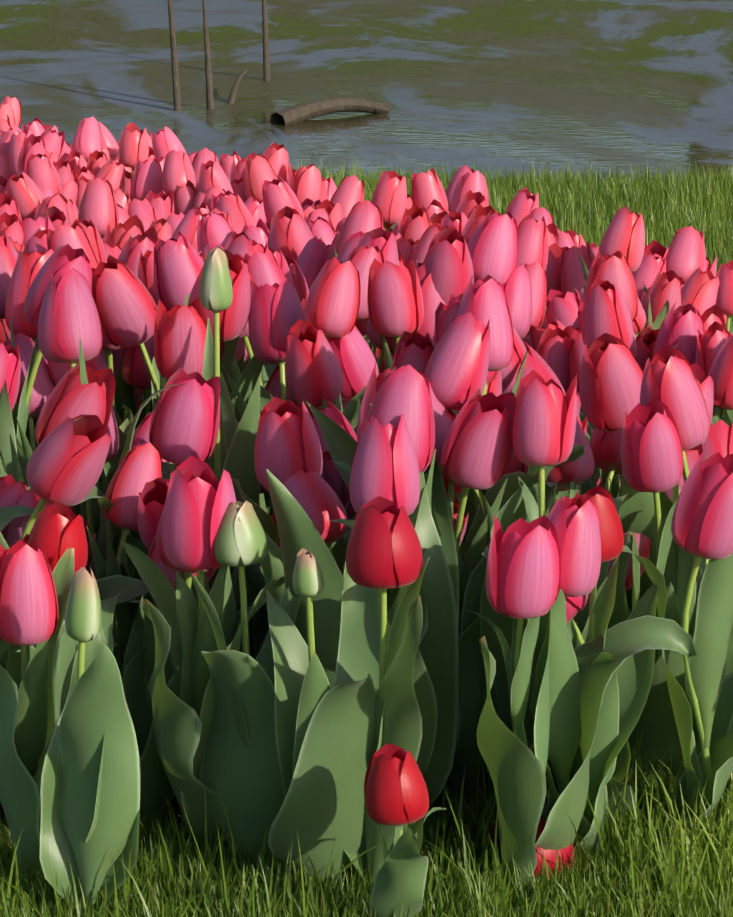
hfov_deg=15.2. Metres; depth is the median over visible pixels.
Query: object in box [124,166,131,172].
tulip
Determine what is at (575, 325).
tulip
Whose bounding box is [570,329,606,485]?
tulip
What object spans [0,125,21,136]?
tulip
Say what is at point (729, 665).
tulip
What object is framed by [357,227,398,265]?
tulip
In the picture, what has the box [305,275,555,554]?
tulip
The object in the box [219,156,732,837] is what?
lawn grass
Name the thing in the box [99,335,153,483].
tulip
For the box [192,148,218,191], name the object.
tulip
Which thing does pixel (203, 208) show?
tulip
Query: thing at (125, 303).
tulip
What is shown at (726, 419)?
tulip
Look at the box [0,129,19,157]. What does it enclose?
tulip
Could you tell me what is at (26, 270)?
tulip
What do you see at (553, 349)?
tulip
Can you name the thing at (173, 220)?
tulip
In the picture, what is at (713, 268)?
tulip
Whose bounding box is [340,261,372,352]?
tulip
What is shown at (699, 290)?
tulip
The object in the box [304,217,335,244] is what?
tulip
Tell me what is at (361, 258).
tulip
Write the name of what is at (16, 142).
tulip
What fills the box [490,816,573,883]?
fallen tulip head
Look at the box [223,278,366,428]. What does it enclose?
tulip
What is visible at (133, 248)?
tulip
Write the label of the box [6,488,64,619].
tulip
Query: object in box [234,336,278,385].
tulip
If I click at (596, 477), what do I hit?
tulip
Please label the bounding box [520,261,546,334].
tulip
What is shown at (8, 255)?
tulip
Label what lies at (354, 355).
tulip
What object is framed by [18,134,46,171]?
tulip
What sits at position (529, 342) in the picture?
tulip
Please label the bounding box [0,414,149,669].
tulip
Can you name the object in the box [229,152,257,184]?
tulip
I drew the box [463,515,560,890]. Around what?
tulip
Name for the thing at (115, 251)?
tulip
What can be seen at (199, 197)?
tulip
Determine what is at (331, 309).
tulip
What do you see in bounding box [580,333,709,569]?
tulip
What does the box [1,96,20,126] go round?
tulip
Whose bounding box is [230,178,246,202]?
tulip
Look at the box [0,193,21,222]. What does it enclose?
tulip
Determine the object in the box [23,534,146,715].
tulip
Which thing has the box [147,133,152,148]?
tulip
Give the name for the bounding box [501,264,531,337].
tulip
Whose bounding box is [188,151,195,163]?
tulip
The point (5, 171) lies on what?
tulip
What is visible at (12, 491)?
tulip
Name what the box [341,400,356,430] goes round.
tulip
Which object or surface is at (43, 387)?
tulip
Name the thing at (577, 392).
tulip
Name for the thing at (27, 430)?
tulip
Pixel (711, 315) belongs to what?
tulip
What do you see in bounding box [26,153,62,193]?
tulip
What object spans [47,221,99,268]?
tulip
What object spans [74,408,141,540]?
tulip
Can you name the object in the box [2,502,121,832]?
tulip
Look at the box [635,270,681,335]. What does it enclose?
tulip
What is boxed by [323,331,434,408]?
tulip
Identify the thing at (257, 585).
tulip
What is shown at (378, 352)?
tulip
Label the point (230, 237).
tulip
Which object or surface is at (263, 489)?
tulip
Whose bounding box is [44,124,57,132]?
tulip
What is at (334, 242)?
tulip
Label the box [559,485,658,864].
tulip
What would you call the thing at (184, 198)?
tulip
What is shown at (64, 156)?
tulip
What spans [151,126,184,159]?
tulip
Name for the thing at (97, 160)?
tulip
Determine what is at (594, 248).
tulip
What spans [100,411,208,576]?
tulip
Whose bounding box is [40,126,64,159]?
tulip
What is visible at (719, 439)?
tulip
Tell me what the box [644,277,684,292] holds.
tulip
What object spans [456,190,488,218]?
tulip
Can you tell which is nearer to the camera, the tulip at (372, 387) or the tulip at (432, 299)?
the tulip at (372, 387)
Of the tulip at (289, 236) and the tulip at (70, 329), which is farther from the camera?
the tulip at (289, 236)
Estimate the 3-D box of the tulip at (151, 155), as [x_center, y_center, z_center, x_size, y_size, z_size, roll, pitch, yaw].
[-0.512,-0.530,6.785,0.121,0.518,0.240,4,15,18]
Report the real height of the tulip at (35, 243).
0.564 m
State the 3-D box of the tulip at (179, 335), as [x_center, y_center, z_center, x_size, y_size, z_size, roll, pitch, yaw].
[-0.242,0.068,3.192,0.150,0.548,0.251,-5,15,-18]
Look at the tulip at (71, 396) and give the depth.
2.84 m
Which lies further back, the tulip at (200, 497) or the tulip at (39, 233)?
the tulip at (39, 233)
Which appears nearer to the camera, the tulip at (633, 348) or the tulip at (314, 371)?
the tulip at (314, 371)
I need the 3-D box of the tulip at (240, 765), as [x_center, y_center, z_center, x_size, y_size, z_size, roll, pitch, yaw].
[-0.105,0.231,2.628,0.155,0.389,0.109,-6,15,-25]
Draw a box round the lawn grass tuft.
[0,726,732,916]
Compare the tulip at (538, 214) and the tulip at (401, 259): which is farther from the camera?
the tulip at (538, 214)
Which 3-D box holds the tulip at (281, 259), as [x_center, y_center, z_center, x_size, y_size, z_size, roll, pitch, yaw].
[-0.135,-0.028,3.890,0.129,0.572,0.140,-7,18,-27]
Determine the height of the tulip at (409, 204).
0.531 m
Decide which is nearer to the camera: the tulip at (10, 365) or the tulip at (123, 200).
the tulip at (10, 365)
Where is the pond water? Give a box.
[0,0,732,185]
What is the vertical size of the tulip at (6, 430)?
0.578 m
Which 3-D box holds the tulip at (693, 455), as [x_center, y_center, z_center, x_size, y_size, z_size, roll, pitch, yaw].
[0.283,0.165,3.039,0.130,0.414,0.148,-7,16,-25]
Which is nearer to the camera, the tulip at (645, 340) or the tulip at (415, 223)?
the tulip at (645, 340)
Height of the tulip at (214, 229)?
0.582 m
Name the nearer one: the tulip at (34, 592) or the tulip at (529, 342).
the tulip at (34, 592)
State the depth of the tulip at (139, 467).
2.83 m
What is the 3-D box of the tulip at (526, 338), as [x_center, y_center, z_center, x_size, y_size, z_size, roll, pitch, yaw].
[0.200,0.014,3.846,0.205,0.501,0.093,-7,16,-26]
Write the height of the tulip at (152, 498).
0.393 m
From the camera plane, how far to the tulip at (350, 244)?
3.77 m
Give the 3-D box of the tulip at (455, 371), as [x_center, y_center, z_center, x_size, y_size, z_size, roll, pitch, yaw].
[0.063,0.126,2.813,0.097,0.537,0.229,7,16,26]
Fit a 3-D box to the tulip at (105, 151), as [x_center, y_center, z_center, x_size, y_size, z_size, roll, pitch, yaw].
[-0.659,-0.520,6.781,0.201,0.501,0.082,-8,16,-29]
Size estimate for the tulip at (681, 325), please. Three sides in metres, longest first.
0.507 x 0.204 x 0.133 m
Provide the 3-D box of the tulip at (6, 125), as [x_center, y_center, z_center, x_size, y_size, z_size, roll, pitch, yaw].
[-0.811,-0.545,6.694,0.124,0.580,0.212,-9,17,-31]
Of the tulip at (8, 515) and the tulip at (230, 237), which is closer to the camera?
the tulip at (8, 515)
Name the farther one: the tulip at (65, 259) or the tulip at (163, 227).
the tulip at (163, 227)
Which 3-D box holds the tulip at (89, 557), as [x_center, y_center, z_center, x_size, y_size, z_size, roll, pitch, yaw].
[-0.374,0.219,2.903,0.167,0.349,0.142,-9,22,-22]
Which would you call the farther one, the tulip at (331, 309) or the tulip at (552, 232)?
the tulip at (552, 232)
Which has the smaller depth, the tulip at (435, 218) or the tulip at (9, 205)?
the tulip at (9, 205)
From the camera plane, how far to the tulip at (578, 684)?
2.60 m
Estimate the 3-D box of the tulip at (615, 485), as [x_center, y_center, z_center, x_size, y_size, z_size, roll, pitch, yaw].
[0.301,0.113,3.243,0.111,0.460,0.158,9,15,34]
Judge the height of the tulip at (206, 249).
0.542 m
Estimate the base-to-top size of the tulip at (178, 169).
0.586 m
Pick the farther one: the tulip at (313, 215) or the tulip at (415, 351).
the tulip at (313, 215)
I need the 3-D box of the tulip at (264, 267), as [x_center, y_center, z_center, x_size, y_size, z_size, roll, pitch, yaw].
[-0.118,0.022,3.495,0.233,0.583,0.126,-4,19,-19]
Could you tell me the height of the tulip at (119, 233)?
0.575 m
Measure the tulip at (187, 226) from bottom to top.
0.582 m
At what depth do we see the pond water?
21.75 m
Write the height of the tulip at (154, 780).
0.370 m
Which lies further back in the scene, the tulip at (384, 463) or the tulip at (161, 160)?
the tulip at (161, 160)
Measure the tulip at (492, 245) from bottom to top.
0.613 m
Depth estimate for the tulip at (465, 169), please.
5.69 m
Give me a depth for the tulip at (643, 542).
2.85 m
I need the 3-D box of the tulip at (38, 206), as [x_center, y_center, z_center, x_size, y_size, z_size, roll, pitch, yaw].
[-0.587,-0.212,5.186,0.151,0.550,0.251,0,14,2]
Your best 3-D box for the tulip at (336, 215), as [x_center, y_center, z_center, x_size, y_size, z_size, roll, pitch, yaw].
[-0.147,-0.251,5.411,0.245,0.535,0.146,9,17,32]
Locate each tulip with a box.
[0,103,15,125]
[0,115,14,131]
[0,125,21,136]
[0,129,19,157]
[0,154,11,179]
[0,175,7,194]
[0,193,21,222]
[0,212,23,244]
[0,231,17,338]
[0,319,10,342]
[0,327,37,446]
[0,341,20,411]
[0,379,16,477]
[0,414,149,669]
[0,470,26,540]
[0,505,34,531]
[0,519,95,801]
[0,540,73,883]
[0,640,8,661]
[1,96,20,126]
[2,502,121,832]
[3,332,117,493]
[5,249,53,446]
[6,172,45,219]
[6,243,91,444]
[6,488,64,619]
[8,237,24,253]
[9,130,33,174]
[9,362,115,533]
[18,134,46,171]
[22,117,44,135]
[22,214,53,246]
[23,228,47,251]
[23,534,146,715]
[25,230,54,253]
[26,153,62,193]
[35,193,68,220]
[36,194,70,224]
[38,268,185,677]
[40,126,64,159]
[40,206,69,229]
[40,567,140,913]
[41,188,53,197]
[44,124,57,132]
[46,151,57,162]
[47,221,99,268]
[49,353,134,431]
[53,159,73,185]
[60,153,68,161]
[60,194,72,224]
[61,141,69,155]
[62,178,79,202]
[66,151,86,171]
[69,158,75,177]
[70,199,78,223]
[71,117,101,162]
[71,219,106,262]
[73,166,94,179]
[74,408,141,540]
[76,176,93,211]
[78,177,118,236]
[86,150,107,175]
[86,442,161,679]
[91,255,188,410]
[93,159,124,189]
[98,121,118,158]
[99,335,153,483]
[99,348,152,410]
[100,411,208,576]
[101,148,109,160]
[101,238,125,258]
[101,261,137,429]
[103,215,144,249]
[103,298,236,531]
[111,160,124,191]
[113,188,130,212]
[115,477,239,606]
[117,204,129,223]
[118,233,155,276]
[119,122,148,201]
[121,509,277,686]
[122,533,234,842]
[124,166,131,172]
[124,170,130,199]
[128,198,159,231]
[129,368,220,615]
[130,156,162,200]
[134,341,223,417]
[134,388,152,411]
[138,249,249,371]
[138,303,157,425]
[141,456,245,855]
[145,226,157,241]
[146,190,173,219]
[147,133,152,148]
[148,146,154,160]
[148,218,171,241]
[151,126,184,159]
[151,234,267,399]
[153,157,164,193]
[154,231,244,393]
[159,149,195,195]
[166,212,184,235]
[172,208,209,251]
[174,180,197,214]
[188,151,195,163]
[188,249,263,421]
[191,202,211,213]
[191,501,301,869]
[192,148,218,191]
[193,191,205,208]
[197,212,233,251]
[199,160,266,219]
[199,251,205,262]
[200,246,260,657]
[202,186,225,205]
[203,243,223,256]
[206,208,231,227]
[210,190,234,209]
[217,192,255,233]
[220,150,240,178]
[220,231,248,249]
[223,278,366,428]
[228,299,356,434]
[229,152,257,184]
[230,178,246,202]
[231,397,349,575]
[232,254,262,386]
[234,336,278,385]
[234,466,355,583]
[238,247,285,387]
[238,422,267,505]
[241,218,268,246]
[244,154,277,200]
[244,195,265,224]
[245,514,280,659]
[249,257,360,515]
[258,243,293,284]
[261,467,351,602]
[262,142,288,181]
[262,176,303,225]
[264,366,298,406]
[266,413,427,688]
[266,548,375,895]
[268,206,321,260]
[269,402,324,514]
[284,255,308,301]
[285,319,342,411]
[288,163,321,203]
[296,236,331,288]
[298,212,313,238]
[301,198,320,210]
[303,206,315,218]
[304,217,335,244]
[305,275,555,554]
[306,209,327,223]
[311,199,342,228]
[311,200,330,214]
[312,400,356,574]
[319,176,336,201]
[322,451,355,519]
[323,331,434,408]
[327,326,378,408]
[328,213,345,232]
[328,365,458,822]
[330,175,364,217]
[332,233,338,257]
[333,496,429,893]
[334,200,383,342]
[336,231,362,262]
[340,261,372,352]
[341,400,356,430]
[343,243,383,320]
[343,363,436,549]
[355,312,489,819]
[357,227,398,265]
[364,743,445,916]
[367,258,423,369]
[367,320,395,370]
[369,250,405,356]
[371,170,406,231]
[373,236,418,350]
[375,348,394,373]
[385,219,401,235]
[386,194,413,230]
[392,227,473,354]
[393,167,447,224]
[398,205,429,241]
[411,223,456,263]
[412,259,445,339]
[422,199,444,217]
[424,382,527,808]
[429,211,447,224]
[431,388,515,808]
[432,294,527,397]
[434,302,584,514]
[440,210,467,233]
[440,409,537,808]
[445,165,474,212]
[446,495,468,545]
[450,170,488,210]
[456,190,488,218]
[461,204,546,309]
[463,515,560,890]
[467,211,517,285]
[472,533,651,590]
[480,370,628,811]
[486,370,501,396]
[486,450,524,490]
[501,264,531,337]
[501,326,580,400]
[504,189,537,226]
[511,340,591,443]
[516,214,547,270]
[519,187,538,208]
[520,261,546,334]
[521,334,528,343]
[521,416,587,498]
[527,495,696,851]
[528,335,531,346]
[530,207,552,231]
[530,310,548,347]
[531,317,565,350]
[536,325,573,393]
[536,418,629,609]
[545,243,561,296]
[546,288,583,326]
[547,223,558,246]
[554,230,576,247]
[556,317,578,328]
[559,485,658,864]
[561,241,594,297]
[566,531,634,823]
[569,230,585,247]
[569,376,592,432]
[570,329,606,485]
[577,206,644,291]
[577,302,636,357]
[577,395,599,483]
[580,279,729,477]
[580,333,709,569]
[581,481,590,494]
[584,250,668,329]
[589,428,622,509]
[590,242,598,256]
[597,362,650,498]
[609,443,702,514]
[619,345,709,613]
[621,398,700,795]
[622,472,707,571]
[623,450,732,839]
[632,249,665,299]
[632,296,652,336]
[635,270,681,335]
[635,327,658,369]
[640,292,729,331]
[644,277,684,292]
[645,240,668,259]
[651,319,664,360]
[654,302,731,364]
[665,488,672,501]
[666,226,705,281]
[681,267,719,314]
[690,363,713,444]
[695,321,730,376]
[701,305,725,331]
[702,420,732,461]
[705,254,717,276]
[708,335,732,422]
[711,408,731,427]
[715,260,732,331]
[723,314,732,333]
[725,622,732,675]
[726,712,732,775]
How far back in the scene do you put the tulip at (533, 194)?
5.75 m
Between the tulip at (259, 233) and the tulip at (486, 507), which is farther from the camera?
the tulip at (259, 233)
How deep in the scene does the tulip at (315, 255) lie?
4.15 m
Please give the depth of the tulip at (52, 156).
5.88 m
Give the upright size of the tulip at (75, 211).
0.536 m
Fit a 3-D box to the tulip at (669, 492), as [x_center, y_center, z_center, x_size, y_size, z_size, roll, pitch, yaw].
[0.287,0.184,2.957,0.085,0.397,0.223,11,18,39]
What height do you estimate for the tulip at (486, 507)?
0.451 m
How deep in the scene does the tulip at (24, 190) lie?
5.35 m
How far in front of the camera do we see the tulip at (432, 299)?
3.50 m
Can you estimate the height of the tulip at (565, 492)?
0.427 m
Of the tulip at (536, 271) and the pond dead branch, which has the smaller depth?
the tulip at (536, 271)
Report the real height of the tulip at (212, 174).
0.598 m
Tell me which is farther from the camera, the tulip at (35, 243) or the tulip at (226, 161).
the tulip at (226, 161)
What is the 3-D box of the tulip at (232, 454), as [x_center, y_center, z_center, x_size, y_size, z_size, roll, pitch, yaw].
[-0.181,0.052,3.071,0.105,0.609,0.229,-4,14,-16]
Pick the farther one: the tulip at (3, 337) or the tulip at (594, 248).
the tulip at (594, 248)
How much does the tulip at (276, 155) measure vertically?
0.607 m
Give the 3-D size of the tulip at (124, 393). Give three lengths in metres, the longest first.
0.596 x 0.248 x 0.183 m
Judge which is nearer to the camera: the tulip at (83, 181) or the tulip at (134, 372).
the tulip at (134, 372)
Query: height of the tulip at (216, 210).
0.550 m
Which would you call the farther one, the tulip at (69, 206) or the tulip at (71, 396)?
the tulip at (69, 206)
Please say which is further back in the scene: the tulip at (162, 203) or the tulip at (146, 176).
the tulip at (146, 176)
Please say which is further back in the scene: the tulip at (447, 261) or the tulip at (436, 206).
the tulip at (436, 206)
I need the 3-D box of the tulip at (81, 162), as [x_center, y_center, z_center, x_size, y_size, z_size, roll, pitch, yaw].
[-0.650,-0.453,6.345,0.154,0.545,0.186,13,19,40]
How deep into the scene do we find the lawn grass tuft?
2.60 m
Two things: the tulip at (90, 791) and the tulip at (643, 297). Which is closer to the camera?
the tulip at (90, 791)
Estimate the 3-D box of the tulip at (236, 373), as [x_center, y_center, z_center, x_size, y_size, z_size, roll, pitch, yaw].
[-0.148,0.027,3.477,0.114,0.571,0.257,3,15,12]
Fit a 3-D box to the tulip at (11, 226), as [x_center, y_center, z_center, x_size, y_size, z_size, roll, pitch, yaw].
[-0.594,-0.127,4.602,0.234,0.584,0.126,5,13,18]
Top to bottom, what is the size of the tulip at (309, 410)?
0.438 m
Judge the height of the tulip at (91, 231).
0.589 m
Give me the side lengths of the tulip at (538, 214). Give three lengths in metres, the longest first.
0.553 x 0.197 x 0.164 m
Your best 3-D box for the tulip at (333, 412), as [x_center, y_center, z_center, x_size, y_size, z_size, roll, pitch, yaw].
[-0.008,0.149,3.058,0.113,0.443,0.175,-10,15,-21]
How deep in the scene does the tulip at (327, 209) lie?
5.32 m
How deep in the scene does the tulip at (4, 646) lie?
2.65 m
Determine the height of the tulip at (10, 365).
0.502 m
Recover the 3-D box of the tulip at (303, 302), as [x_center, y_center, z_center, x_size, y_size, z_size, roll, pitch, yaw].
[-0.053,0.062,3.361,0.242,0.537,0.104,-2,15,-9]
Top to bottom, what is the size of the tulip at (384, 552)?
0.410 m
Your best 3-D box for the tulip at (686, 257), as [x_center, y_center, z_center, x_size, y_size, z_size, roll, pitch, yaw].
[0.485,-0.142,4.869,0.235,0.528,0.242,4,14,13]
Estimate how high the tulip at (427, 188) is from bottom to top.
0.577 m
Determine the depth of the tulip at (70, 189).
5.69 m
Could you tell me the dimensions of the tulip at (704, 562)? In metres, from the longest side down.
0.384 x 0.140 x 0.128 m
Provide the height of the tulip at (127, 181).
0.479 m
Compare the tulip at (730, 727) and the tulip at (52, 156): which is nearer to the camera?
the tulip at (730, 727)
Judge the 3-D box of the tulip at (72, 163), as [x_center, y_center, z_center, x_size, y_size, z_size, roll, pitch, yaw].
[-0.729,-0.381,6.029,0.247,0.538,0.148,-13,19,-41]
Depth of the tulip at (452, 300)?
3.37 m
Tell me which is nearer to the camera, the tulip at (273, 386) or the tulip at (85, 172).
the tulip at (273, 386)
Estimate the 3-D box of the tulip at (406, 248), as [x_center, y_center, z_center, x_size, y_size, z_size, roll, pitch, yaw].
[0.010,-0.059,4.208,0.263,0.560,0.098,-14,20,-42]
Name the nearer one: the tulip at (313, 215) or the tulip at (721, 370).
the tulip at (721, 370)
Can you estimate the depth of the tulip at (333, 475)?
2.93 m
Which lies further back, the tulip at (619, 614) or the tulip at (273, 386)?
the tulip at (273, 386)
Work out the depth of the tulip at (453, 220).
4.33 m
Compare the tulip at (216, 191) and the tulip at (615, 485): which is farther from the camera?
the tulip at (216, 191)
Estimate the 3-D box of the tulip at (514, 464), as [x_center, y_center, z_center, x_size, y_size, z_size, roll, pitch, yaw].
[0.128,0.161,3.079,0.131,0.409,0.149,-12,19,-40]
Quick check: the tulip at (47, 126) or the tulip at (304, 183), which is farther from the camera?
the tulip at (47, 126)
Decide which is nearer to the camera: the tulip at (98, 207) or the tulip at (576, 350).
the tulip at (576, 350)
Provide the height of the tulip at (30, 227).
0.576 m
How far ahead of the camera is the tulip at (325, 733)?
2.54 m
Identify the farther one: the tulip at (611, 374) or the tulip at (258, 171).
the tulip at (258, 171)
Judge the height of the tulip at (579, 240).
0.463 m
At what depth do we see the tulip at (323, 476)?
2.92 m
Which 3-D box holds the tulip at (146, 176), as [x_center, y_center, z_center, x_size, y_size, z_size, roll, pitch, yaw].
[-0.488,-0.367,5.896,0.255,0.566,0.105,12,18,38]
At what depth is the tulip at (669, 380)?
2.83 m
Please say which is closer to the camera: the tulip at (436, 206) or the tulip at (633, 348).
the tulip at (633, 348)
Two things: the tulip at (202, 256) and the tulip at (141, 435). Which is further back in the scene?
the tulip at (202, 256)
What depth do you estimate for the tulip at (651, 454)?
2.79 m
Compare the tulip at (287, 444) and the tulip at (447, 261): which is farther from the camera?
the tulip at (447, 261)
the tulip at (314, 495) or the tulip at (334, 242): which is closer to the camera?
the tulip at (314, 495)
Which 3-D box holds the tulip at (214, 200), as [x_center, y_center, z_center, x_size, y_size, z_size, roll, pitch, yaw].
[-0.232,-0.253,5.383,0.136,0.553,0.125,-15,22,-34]
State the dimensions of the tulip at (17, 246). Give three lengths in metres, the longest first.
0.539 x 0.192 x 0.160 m
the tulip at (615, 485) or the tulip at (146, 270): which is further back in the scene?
the tulip at (146, 270)
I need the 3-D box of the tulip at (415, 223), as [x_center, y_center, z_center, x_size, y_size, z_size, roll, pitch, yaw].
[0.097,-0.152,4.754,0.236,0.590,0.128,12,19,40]
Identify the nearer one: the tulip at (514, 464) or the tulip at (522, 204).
the tulip at (514, 464)
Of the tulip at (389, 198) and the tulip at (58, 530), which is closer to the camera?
the tulip at (58, 530)
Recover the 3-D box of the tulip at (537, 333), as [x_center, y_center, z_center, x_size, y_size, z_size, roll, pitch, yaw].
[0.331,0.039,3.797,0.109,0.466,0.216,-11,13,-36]
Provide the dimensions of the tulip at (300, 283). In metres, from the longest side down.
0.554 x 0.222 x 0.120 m
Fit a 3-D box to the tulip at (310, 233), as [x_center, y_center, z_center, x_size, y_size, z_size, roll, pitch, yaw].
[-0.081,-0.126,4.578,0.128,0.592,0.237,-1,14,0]
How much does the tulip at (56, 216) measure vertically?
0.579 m
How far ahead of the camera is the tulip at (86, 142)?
6.65 m
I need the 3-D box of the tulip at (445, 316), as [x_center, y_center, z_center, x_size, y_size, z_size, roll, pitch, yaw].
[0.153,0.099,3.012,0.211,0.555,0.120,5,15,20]
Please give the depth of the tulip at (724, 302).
4.67 m
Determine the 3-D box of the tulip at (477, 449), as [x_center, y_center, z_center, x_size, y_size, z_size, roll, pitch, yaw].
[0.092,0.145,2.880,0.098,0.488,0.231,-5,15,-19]
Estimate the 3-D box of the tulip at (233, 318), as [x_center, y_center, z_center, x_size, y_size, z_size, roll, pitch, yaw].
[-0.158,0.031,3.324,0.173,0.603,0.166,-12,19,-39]
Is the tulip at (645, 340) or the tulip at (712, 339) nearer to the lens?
the tulip at (712, 339)
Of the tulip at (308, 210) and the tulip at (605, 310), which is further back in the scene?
the tulip at (308, 210)
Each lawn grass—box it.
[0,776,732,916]
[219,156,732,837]
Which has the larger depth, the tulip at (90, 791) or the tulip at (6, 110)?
the tulip at (6, 110)
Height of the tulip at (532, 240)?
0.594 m
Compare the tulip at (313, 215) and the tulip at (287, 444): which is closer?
the tulip at (287, 444)
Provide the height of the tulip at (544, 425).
0.492 m
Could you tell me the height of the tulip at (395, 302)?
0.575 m
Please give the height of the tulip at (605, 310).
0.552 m
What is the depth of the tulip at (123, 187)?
6.06 m
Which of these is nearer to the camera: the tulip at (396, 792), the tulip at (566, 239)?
the tulip at (396, 792)
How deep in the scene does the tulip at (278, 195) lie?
5.13 m
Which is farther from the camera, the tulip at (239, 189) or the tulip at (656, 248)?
the tulip at (239, 189)
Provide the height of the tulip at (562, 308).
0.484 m
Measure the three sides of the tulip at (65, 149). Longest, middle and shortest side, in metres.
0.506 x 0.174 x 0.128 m
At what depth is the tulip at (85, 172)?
6.04 m
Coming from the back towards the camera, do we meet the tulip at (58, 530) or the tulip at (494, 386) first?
the tulip at (494, 386)
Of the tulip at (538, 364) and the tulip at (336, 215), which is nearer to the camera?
the tulip at (538, 364)
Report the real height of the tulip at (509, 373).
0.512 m
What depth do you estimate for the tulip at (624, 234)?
4.26 m
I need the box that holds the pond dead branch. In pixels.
[168,0,389,125]

